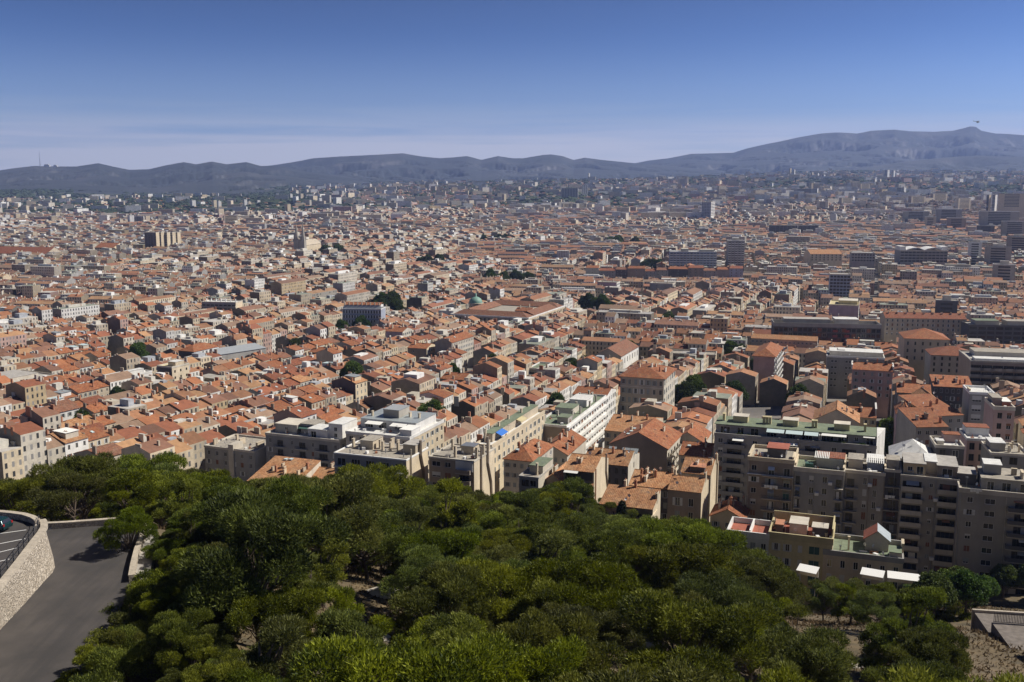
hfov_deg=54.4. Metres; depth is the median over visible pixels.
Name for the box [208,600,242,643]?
pine tree
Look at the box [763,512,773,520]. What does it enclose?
window
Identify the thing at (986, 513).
window
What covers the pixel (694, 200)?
tower block
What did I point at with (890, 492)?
window
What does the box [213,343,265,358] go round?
market hall
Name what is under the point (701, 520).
pine tree
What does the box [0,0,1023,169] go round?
sky
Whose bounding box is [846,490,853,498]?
window
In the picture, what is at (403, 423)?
apartment block
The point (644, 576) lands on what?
pine tree
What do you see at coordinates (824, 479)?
window
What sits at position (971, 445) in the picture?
window
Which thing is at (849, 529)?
window
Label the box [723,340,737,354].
street tree
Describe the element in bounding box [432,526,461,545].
pine tree
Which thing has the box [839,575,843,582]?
window
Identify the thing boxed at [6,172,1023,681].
ground
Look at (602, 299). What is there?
street tree
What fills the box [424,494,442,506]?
pine tree
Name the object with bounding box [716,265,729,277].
tenement house
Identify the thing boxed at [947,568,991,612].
plane tree
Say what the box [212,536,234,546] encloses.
pine tree
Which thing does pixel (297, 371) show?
town house
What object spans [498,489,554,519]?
pine tree
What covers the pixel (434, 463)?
window
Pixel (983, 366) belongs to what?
window
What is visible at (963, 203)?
tower block
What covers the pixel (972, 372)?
window
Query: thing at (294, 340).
street tree
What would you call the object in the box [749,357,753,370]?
street tree
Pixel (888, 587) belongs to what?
pine tree
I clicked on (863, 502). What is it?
window
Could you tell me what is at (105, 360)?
town house
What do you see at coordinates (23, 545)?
railing
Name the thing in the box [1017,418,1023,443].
town house
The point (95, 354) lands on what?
town house
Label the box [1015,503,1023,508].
window
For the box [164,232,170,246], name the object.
tower block
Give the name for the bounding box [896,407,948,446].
tiled house
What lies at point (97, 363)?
town house
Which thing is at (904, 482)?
window
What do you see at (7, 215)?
tower block
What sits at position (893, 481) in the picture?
window
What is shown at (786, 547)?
window
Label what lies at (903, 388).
tiled house
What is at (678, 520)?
pine tree
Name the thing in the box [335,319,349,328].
street tree
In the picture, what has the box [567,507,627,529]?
pine tree
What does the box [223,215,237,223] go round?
tower block
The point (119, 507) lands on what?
pine tree
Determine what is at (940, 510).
window
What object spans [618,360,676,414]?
stone mansion
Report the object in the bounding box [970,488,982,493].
washing
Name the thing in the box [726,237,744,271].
tower block
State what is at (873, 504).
window
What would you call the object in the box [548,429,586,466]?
tiled house
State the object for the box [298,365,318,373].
town house
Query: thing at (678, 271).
tenement house
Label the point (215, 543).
pine tree
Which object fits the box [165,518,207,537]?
pine tree
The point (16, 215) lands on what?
tower block
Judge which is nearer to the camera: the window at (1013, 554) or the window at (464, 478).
the window at (1013, 554)
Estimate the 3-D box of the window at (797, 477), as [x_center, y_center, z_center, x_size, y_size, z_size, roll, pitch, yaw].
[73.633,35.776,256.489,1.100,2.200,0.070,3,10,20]
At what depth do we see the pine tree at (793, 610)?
110.31 m
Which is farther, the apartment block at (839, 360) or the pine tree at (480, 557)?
the apartment block at (839, 360)
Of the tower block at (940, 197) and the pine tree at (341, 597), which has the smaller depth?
the pine tree at (341, 597)
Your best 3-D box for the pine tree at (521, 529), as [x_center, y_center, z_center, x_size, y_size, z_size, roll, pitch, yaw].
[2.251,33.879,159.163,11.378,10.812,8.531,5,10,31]
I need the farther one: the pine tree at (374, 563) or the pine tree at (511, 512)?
the pine tree at (511, 512)
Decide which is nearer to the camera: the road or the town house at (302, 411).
the road
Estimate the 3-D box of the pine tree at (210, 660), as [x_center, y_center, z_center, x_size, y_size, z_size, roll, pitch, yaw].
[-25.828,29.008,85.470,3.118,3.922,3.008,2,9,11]
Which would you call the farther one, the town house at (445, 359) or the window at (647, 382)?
the town house at (445, 359)
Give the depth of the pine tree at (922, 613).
127.12 m
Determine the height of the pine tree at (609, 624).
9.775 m
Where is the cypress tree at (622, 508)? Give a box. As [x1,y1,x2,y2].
[616,500,627,514]
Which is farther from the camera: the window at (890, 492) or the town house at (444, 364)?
the town house at (444, 364)
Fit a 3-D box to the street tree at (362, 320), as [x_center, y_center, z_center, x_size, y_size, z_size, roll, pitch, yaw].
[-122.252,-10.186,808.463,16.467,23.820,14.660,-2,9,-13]
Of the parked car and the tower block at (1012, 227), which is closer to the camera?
the parked car
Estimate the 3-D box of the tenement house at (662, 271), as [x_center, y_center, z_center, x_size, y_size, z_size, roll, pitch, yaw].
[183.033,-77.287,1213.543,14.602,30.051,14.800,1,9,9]
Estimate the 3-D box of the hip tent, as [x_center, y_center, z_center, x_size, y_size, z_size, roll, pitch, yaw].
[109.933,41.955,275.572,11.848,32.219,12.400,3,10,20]
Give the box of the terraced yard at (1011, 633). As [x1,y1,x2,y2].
[970,609,1023,649]
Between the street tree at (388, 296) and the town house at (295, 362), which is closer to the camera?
the town house at (295, 362)
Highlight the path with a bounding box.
[135,534,156,579]
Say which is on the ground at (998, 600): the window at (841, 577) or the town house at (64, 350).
the town house at (64, 350)
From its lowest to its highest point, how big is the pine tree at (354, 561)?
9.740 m
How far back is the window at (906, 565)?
250.91 m
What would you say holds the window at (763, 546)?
in the terrace house at (756, 531)
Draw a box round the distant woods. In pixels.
[0,170,1023,220]
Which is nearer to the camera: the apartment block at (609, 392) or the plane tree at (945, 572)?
the plane tree at (945, 572)
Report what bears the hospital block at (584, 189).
on the ground at (998, 600)
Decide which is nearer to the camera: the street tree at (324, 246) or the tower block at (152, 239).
the street tree at (324, 246)
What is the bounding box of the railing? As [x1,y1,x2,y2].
[0,515,39,577]
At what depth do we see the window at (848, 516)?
255.74 m
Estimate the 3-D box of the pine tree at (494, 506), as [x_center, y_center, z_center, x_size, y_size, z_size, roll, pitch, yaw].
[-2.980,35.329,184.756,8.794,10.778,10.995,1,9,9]
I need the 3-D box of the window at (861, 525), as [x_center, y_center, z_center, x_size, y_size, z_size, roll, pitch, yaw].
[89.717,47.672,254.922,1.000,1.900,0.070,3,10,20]
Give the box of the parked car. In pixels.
[0,516,12,530]
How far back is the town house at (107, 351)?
659.18 m
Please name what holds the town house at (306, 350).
on the ground at (998, 600)
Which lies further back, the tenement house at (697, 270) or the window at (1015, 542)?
the tenement house at (697, 270)
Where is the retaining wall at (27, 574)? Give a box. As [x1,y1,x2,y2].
[0,519,54,629]
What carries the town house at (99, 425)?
on the ground at (998, 600)
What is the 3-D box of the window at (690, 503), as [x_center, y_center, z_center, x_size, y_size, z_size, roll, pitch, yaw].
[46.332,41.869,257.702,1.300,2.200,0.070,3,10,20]
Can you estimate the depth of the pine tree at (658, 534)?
150.12 m
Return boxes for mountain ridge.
[0,162,371,194]
[270,153,730,181]
[638,126,1023,174]
[849,155,1023,171]
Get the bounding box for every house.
[42,394,75,405]
[43,330,64,342]
[45,422,88,456]
[54,356,76,362]
[54,386,78,400]
[55,345,72,358]
[55,402,79,420]
[57,362,79,373]
[58,371,71,378]
[58,422,80,429]
[60,378,73,383]
[60,381,96,398]
[61,352,89,361]
[61,410,100,426]
[63,381,78,387]
[64,340,76,345]
[66,371,77,376]
[67,343,82,352]
[67,372,91,383]
[68,350,92,355]
[72,357,93,372]
[73,396,82,406]
[73,438,122,465]
[74,338,88,343]
[75,391,105,404]
[77,342,92,350]
[78,370,95,378]
[80,399,107,416]
[80,419,104,430]
[80,426,109,448]
[84,335,98,341]
[84,338,105,347]
[85,348,108,361]
[85,379,109,396]
[86,369,101,377]
[88,346,110,353]
[88,378,99,393]
[90,359,106,369]
[92,354,110,367]
[92,365,114,373]
[96,409,115,427]
[177,342,218,357]
[247,455,320,480]
[257,395,293,412]
[258,350,282,359]
[258,367,285,382]
[258,380,287,393]
[260,357,282,367]
[261,421,274,428]
[270,393,301,406]
[271,377,300,388]
[274,361,296,372]
[274,401,316,425]
[276,389,294,395]
[277,343,303,358]
[278,348,291,361]
[280,387,306,396]
[283,368,307,375]
[283,373,310,386]
[284,358,301,365]
[290,384,320,393]
[292,353,315,361]
[294,342,314,349]
[296,344,309,355]
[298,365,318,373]
[298,390,325,409]
[300,339,324,346]
[305,461,334,478]
[316,338,332,346]
[316,344,341,363]
[317,407,341,423]
[320,335,339,343]
[320,402,344,413]
[322,360,343,374]
[322,384,345,404]
[330,341,343,350]
[331,372,366,399]
[335,336,360,348]
[396,337,418,342]
[401,332,424,342]
[418,360,446,378]
[420,383,453,411]
[423,355,446,362]
[426,359,452,371]
[426,407,446,425]
[434,355,450,363]
[435,329,473,367]
[436,351,454,361]
[439,349,461,372]
[445,345,466,371]
[502,437,554,493]
[519,457,553,491]
[545,461,566,486]
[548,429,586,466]
[556,373,581,385]
[560,339,585,354]
[563,451,608,500]
[564,343,581,359]
[571,367,593,383]
[577,355,602,379]
[583,327,593,336]
[586,263,599,273]
[586,444,638,485]
[599,266,615,277]
[599,478,660,518]
[604,411,662,447]
[609,418,682,473]
[615,265,627,278]
[627,264,645,278]
[628,465,679,518]
[645,266,655,278]
[656,267,667,277]
[667,467,708,519]
[668,264,687,276]
[677,421,711,443]
[678,434,713,473]
[680,452,718,522]
[688,263,703,276]
[703,266,716,277]
[709,495,749,529]
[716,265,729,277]
[727,516,771,556]
[729,264,742,277]
[745,344,759,369]
[751,331,817,347]
[768,510,835,614]
[813,400,859,425]
[820,523,904,614]
[848,402,876,426]
[851,358,893,417]
[874,340,890,347]
[893,379,931,417]
[893,400,910,443]
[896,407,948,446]
[898,394,963,432]
[911,387,934,396]
[929,374,971,410]
[929,431,964,465]
[959,423,991,471]
[961,384,994,423]
[980,437,1023,469]
[983,393,1015,442]
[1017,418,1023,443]
[1020,428,1023,446]
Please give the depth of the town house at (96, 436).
358.05 m
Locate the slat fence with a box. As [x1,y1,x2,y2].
[993,612,1023,623]
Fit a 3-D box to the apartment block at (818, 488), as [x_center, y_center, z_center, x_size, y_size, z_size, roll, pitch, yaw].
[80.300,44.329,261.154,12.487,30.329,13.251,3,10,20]
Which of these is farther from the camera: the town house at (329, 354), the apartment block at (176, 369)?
the town house at (329, 354)
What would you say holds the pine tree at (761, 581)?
on the ground at (998, 600)
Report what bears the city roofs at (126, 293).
on the ground at (998, 600)
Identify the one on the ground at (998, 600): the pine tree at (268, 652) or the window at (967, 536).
the pine tree at (268, 652)
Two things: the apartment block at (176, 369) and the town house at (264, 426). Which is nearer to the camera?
the town house at (264, 426)
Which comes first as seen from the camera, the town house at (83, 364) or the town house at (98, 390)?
the town house at (98, 390)
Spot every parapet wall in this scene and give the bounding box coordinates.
[0,510,39,525]
[47,517,114,529]
[128,533,144,587]
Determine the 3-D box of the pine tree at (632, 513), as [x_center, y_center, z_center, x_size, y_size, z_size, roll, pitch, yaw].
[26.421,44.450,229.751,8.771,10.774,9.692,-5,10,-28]
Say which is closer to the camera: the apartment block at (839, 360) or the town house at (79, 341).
the apartment block at (839, 360)
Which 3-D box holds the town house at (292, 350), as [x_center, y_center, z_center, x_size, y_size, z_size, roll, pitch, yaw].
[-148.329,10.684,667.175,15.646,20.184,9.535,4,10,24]
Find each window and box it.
[299,442,304,448]
[300,451,305,457]
[319,444,326,450]
[319,454,327,459]
[337,458,345,464]
[351,459,359,466]
[366,461,373,467]
[432,461,439,466]
[432,471,439,476]
[445,462,450,467]
[459,475,468,481]
[511,473,517,477]
[522,479,528,485]
[530,480,535,486]
[620,396,625,401]
[620,405,625,410]
[645,380,650,385]
[661,492,667,497]
[661,513,666,518]
[672,497,681,505]
[688,499,693,506]
[688,512,692,518]
[712,521,718,526]
[718,457,724,461]
[725,495,739,500]
[726,458,740,463]
[726,467,740,473]
[726,477,739,482]
[726,486,739,492]
[727,439,741,444]
[727,449,740,454]
[748,476,758,481]
[750,498,755,503]
[750,542,754,548]
[751,465,756,470]
[758,543,768,550]
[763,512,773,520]
[765,478,775,485]
[767,493,773,497]
[768,469,774,474]
[772,543,779,550]
[782,502,788,510]
[782,558,790,565]
[783,494,788,499]
[783,544,791,551]
[784,468,789,476]
[796,476,799,483]
[805,446,819,451]
[808,560,818,566]
[809,476,814,481]
[809,546,818,554]
[821,488,826,494]
[821,500,825,505]
[822,477,827,482]
[834,503,840,510]
[836,480,841,487]
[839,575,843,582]
[840,561,844,568]
[842,449,855,454]
[844,526,851,532]
[845,513,852,520]
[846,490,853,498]
[846,501,852,509]
[847,478,854,486]
[853,562,857,569]
[860,524,864,530]
[861,501,865,507]
[862,489,866,495]
[865,579,870,585]
[871,502,875,508]
[872,478,876,485]
[885,524,893,532]
[886,516,893,520]
[887,489,895,497]
[887,501,894,509]
[888,477,896,485]
[899,539,917,546]
[900,516,918,522]
[900,527,918,534]
[901,504,919,511]
[902,492,920,499]
[903,480,921,487]
[903,563,915,569]
[904,551,916,558]
[926,507,933,511]
[934,555,951,562]
[935,543,952,550]
[936,531,953,538]
[937,519,954,526]
[938,496,955,502]
[938,508,955,514]
[939,449,945,454]
[939,484,956,490]
[940,307,951,309]
[952,450,958,457]
[963,509,974,515]
[964,533,969,538]
[965,521,970,526]
[967,497,972,502]
[968,454,973,460]
[969,443,974,449]
[970,371,980,374]
[970,378,979,380]
[971,405,980,410]
[971,414,979,420]
[972,396,981,401]
[980,560,990,565]
[981,372,991,374]
[981,547,991,553]
[982,365,991,367]
[982,535,992,541]
[983,523,993,529]
[984,511,994,516]
[985,498,995,504]
[992,372,1002,374]
[1003,373,1013,375]
[1004,366,1013,368]
[1005,434,1009,439]
[1009,457,1017,464]
[1010,563,1018,570]
[1011,551,1023,559]
[1011,588,1023,594]
[1012,539,1023,546]
[1013,527,1021,533]
[1014,373,1023,375]
[1014,514,1023,521]
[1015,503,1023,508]
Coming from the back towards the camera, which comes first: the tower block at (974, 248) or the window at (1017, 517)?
the tower block at (974, 248)
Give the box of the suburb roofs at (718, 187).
[0,168,1023,222]
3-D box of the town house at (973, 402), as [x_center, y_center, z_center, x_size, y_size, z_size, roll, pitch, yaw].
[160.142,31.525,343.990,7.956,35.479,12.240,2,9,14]
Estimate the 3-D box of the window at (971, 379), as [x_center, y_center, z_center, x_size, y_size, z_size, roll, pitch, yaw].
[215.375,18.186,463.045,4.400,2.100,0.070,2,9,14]
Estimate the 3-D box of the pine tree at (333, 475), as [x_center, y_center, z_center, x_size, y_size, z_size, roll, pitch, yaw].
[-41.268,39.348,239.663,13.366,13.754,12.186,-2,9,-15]
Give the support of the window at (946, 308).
in the tower block at (945, 304)
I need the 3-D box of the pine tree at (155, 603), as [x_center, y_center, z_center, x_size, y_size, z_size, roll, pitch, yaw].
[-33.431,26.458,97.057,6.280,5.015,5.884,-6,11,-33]
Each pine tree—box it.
[0,475,49,516]
[0,477,16,482]
[2,489,39,516]
[21,472,108,519]
[26,451,120,518]
[36,511,54,518]
[47,512,59,521]
[55,640,124,681]
[56,502,102,520]
[68,623,200,681]
[74,490,126,518]
[83,617,158,664]
[92,505,159,552]
[98,628,146,668]
[100,468,159,508]
[100,565,167,621]
[106,451,187,477]
[107,609,143,631]
[110,504,122,517]
[113,469,211,526]
[124,603,215,667]
[132,585,202,620]
[138,471,238,502]
[140,537,187,559]
[143,478,203,525]
[148,592,229,628]
[150,531,186,548]
[152,461,178,524]
[153,632,221,673]
[155,666,194,681]
[156,556,177,583]
[158,547,184,568]
[164,621,234,664]
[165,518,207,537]
[166,545,200,562]
[167,502,212,529]
[173,487,354,644]
[173,509,216,545]
[175,467,227,498]
[178,598,213,633]
[179,660,251,681]
[187,541,208,549]
[188,474,333,546]
[189,522,229,543]
[198,649,244,671]
[199,613,312,681]
[200,483,235,502]
[202,541,255,562]
[205,582,248,618]
[205,657,218,663]
[206,469,230,481]
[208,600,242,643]
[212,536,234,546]
[218,627,239,650]
[221,666,288,681]
[223,580,328,679]
[236,480,258,489]
[241,544,308,589]
[244,478,259,482]
[254,472,311,489]
[254,479,347,562]
[269,467,384,556]
[283,551,342,611]
[283,628,521,681]
[308,538,352,607]
[309,475,320,481]
[310,584,395,679]
[312,606,397,681]
[319,510,417,579]
[324,473,341,479]
[325,502,399,571]
[335,462,426,499]
[348,540,368,565]
[356,522,411,575]
[364,504,437,576]
[365,495,424,566]
[375,613,518,681]
[377,541,461,616]
[388,559,515,636]
[389,550,414,590]
[392,577,458,644]
[394,490,435,522]
[394,526,482,564]
[399,610,530,677]
[413,496,440,528]
[414,484,450,497]
[421,477,479,539]
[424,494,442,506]
[430,493,484,528]
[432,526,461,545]
[433,484,471,496]
[439,489,491,501]
[440,493,479,523]
[448,632,589,681]
[456,556,577,627]
[462,521,482,532]
[466,553,499,618]
[471,543,519,590]
[472,509,520,529]
[475,491,513,505]
[475,528,536,559]
[477,502,517,527]
[480,525,517,538]
[486,579,551,614]
[491,606,627,677]
[492,550,649,613]
[494,557,530,595]
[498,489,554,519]
[499,503,532,533]
[501,659,602,681]
[502,577,578,673]
[503,677,586,681]
[504,528,576,566]
[506,525,540,540]
[517,510,601,554]
[518,488,573,521]
[531,481,563,492]
[542,601,645,654]
[543,477,598,512]
[549,660,660,681]
[559,549,599,602]
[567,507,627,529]
[569,528,633,574]
[570,515,595,535]
[579,503,600,525]
[580,654,742,681]
[592,527,647,577]
[594,504,605,512]
[594,575,647,627]
[597,513,685,567]
[603,501,616,514]
[615,586,784,679]
[623,540,747,617]
[624,538,646,577]
[626,515,747,561]
[627,508,638,518]
[632,544,677,589]
[633,570,653,583]
[655,576,721,621]
[656,589,726,670]
[658,654,812,681]
[660,518,676,546]
[662,515,692,527]
[672,518,726,550]
[673,565,784,643]
[689,533,746,561]
[723,528,743,556]
[723,615,774,681]
[731,545,791,579]
[736,555,812,616]
[745,590,793,666]
[758,624,859,681]
[767,570,797,600]
[776,604,815,681]
[806,583,843,620]
[808,576,868,620]
[830,582,875,624]
[846,589,900,623]
[856,581,901,605]
[856,585,958,671]
[859,652,967,681]
[878,659,1023,681]
[880,600,934,662]
[881,586,933,620]
[885,624,973,679]
[897,584,903,592]
[904,609,951,626]
[924,591,971,621]
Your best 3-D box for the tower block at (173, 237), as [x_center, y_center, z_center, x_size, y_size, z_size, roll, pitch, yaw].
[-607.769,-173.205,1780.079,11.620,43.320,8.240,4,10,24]
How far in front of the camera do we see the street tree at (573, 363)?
592.48 m
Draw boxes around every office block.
[342,302,385,326]
[769,225,818,232]
[771,317,881,343]
[829,298,859,318]
[849,251,874,268]
[894,245,947,264]
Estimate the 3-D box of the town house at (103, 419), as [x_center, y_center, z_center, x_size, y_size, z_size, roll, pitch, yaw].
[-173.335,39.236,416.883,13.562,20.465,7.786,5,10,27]
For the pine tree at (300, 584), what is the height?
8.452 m
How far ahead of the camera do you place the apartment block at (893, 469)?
251.86 m
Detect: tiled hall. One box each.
[595,339,638,368]
[803,249,841,265]
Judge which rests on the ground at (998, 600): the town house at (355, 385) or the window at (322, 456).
the town house at (355, 385)
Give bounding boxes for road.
[0,525,138,681]
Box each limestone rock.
[367,587,397,599]
[383,634,390,641]
[642,642,658,647]
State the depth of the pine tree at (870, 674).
91.54 m
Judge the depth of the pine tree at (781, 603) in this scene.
118.47 m
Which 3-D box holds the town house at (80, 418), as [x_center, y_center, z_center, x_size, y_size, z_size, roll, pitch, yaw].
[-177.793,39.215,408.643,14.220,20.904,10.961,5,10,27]
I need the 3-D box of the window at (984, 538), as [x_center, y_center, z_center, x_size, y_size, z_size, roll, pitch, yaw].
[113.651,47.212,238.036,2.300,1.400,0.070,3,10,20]
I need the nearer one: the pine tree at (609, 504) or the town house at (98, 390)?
the pine tree at (609, 504)
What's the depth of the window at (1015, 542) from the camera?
235.94 m
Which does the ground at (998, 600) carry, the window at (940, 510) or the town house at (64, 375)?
the town house at (64, 375)
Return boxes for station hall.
[0,246,62,254]
[95,243,119,251]
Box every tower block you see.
[3,213,9,219]
[13,213,19,217]
[127,214,133,221]
[134,216,143,221]
[144,215,149,220]
[144,232,159,248]
[159,232,164,246]
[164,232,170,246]
[170,232,175,243]
[176,232,180,243]
[189,200,195,205]
[212,200,216,206]
[215,208,223,213]
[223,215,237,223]
[285,204,290,211]
[498,221,512,226]
[562,203,568,207]
[688,199,701,201]
[701,201,714,217]
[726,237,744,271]
[764,199,773,203]
[765,217,777,221]
[782,203,792,209]
[791,188,817,192]
[809,215,813,221]
[817,201,828,209]
[828,272,850,296]
[839,198,852,202]
[859,184,869,188]
[884,170,889,176]
[887,213,895,219]
[902,211,928,221]
[908,196,925,202]
[924,215,935,225]
[930,193,947,201]
[935,209,961,222]
[935,295,957,312]
[946,217,965,227]
[954,198,970,209]
[968,239,981,264]
[977,225,994,231]
[978,211,1019,225]
[984,244,1011,265]
[986,195,990,210]
[991,195,996,210]
[992,261,1015,280]
[997,193,1023,217]
[1000,221,1023,235]
[1006,234,1023,251]
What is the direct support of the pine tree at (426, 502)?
on the ground at (998, 600)
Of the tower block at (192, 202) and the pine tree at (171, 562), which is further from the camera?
the tower block at (192, 202)
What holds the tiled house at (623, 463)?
on the ground at (998, 600)
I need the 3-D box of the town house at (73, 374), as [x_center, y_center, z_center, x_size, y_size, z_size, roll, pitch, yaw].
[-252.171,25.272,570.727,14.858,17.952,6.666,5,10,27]
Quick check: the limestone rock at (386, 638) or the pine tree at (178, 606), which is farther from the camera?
the limestone rock at (386, 638)
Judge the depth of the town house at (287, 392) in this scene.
485.34 m
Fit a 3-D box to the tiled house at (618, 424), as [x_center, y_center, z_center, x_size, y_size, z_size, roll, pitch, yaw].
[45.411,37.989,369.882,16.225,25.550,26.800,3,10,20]
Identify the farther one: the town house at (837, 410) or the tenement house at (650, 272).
the tenement house at (650, 272)
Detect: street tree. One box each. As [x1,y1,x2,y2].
[73,409,91,417]
[109,385,125,394]
[128,342,150,359]
[286,337,300,346]
[320,244,328,252]
[333,245,341,251]
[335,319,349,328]
[339,359,363,377]
[351,315,370,326]
[371,291,385,301]
[379,297,391,308]
[380,294,392,300]
[386,290,403,304]
[390,297,404,310]
[417,398,445,411]
[424,256,432,261]
[433,253,444,260]
[449,362,460,371]
[482,268,496,276]
[499,271,511,279]
[510,269,521,278]
[516,273,525,279]
[526,272,534,277]
[538,392,564,407]
[563,357,577,363]
[568,360,576,366]
[577,292,594,306]
[587,297,598,309]
[592,294,613,308]
[614,235,621,242]
[630,236,639,241]
[641,261,651,267]
[650,258,656,265]
[653,258,661,268]
[660,310,674,318]
[675,380,698,401]
[685,374,706,385]
[690,380,706,391]
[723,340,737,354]
[725,379,749,400]
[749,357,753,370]
[784,382,810,400]
[878,416,893,455]
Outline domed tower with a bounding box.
[468,293,482,307]
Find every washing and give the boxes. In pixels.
[764,485,777,488]
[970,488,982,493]
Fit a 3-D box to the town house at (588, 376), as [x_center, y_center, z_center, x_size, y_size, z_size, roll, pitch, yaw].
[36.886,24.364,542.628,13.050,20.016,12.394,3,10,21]
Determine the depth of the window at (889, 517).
252.63 m
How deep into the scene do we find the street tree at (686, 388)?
477.55 m
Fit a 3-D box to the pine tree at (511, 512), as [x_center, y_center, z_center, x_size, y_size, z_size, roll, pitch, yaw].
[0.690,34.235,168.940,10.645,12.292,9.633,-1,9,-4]
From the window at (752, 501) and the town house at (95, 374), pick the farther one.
the town house at (95, 374)
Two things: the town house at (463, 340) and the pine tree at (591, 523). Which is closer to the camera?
the pine tree at (591, 523)
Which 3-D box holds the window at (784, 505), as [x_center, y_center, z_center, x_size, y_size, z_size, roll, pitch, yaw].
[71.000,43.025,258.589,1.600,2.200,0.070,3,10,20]
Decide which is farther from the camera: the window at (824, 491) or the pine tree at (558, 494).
the window at (824, 491)
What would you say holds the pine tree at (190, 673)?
on the ground at (998, 600)
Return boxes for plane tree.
[910,569,957,616]
[937,568,971,607]
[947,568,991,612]
[948,565,975,574]
[982,574,1000,597]
[988,563,1023,597]
[1016,564,1023,586]
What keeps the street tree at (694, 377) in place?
on the ground at (998, 600)
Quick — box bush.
[962,597,988,611]
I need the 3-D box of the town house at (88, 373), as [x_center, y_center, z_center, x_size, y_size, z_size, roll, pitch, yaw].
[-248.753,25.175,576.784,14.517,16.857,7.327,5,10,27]
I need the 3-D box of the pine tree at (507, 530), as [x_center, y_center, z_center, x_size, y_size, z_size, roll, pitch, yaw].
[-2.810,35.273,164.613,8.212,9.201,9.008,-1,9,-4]
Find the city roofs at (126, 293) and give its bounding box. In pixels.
[0,199,1023,479]
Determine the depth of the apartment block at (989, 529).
238.04 m
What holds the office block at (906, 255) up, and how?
on the ground at (998, 600)
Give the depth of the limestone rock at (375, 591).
128.08 m
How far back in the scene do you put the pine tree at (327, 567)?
114.17 m
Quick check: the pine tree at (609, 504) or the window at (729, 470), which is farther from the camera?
the window at (729, 470)
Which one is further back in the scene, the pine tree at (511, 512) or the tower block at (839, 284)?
the tower block at (839, 284)
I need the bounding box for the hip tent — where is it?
[888,438,932,460]
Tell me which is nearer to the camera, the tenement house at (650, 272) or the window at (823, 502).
the window at (823, 502)
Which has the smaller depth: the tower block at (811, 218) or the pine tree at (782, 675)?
the pine tree at (782, 675)
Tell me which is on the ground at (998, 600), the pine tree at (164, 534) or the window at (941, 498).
the pine tree at (164, 534)
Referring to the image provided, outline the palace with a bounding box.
[450,300,564,321]
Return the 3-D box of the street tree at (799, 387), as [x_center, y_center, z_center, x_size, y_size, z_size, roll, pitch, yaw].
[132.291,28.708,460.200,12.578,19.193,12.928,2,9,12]
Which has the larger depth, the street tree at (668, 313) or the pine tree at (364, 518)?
the street tree at (668, 313)
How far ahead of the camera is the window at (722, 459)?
308.78 m
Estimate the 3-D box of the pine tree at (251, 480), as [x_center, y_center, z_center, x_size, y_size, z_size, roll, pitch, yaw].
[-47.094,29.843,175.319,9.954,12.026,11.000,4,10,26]
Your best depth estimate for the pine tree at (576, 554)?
130.79 m
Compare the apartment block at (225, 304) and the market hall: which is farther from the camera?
the apartment block at (225, 304)
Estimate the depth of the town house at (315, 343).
686.98 m
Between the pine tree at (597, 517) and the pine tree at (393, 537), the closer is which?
the pine tree at (393, 537)
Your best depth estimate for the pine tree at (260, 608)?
91.53 m
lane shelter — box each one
[796,563,819,612]
[860,567,884,581]
[887,570,919,583]
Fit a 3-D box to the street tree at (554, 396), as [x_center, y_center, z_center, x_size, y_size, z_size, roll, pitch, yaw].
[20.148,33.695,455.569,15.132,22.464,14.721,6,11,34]
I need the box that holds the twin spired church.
[293,223,320,249]
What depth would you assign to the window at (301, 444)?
334.52 m
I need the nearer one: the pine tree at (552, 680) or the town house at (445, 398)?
the pine tree at (552, 680)
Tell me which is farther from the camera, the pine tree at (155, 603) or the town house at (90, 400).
the town house at (90, 400)
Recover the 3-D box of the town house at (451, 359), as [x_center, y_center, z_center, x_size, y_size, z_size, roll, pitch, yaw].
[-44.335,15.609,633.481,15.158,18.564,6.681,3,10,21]
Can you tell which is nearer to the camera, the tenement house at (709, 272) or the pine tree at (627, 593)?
the pine tree at (627, 593)
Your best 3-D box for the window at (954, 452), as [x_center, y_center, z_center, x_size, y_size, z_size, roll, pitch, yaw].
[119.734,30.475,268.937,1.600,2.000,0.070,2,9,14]
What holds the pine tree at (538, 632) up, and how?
on the ground at (998, 600)
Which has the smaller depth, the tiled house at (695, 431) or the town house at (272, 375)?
the tiled house at (695, 431)
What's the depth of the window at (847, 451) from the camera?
295.43 m
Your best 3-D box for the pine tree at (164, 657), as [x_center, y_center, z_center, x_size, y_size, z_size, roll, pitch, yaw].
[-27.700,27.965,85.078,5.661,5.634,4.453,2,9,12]
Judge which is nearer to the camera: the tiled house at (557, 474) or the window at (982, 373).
the tiled house at (557, 474)
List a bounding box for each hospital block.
[561,188,577,197]
[582,185,587,196]
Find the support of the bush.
on the ground at (998, 600)
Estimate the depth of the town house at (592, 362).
554.51 m
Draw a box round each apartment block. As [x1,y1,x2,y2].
[0,370,55,381]
[106,368,151,376]
[157,359,189,380]
[201,298,242,310]
[204,434,266,480]
[265,417,356,467]
[308,343,339,355]
[333,434,427,486]
[345,404,443,480]
[385,323,411,337]
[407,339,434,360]
[428,436,494,495]
[440,368,472,381]
[476,402,544,498]
[478,353,499,363]
[515,304,533,313]
[529,362,551,374]
[544,390,607,451]
[572,382,615,425]
[597,279,619,285]
[649,280,675,290]
[651,348,716,365]
[669,248,716,267]
[714,412,884,504]
[746,442,798,520]
[752,342,783,399]
[792,451,845,533]
[826,347,884,396]
[841,453,885,535]
[880,311,966,343]
[882,454,901,539]
[897,452,959,573]
[898,328,949,380]
[923,346,966,383]
[952,458,1023,594]
[957,347,1023,387]
[960,318,1023,343]
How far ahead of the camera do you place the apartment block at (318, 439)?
335.19 m
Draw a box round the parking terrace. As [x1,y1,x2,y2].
[0,519,39,575]
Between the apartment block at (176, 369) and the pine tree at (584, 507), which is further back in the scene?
the apartment block at (176, 369)
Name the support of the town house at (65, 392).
on the ground at (998, 600)
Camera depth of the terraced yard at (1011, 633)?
138.03 m

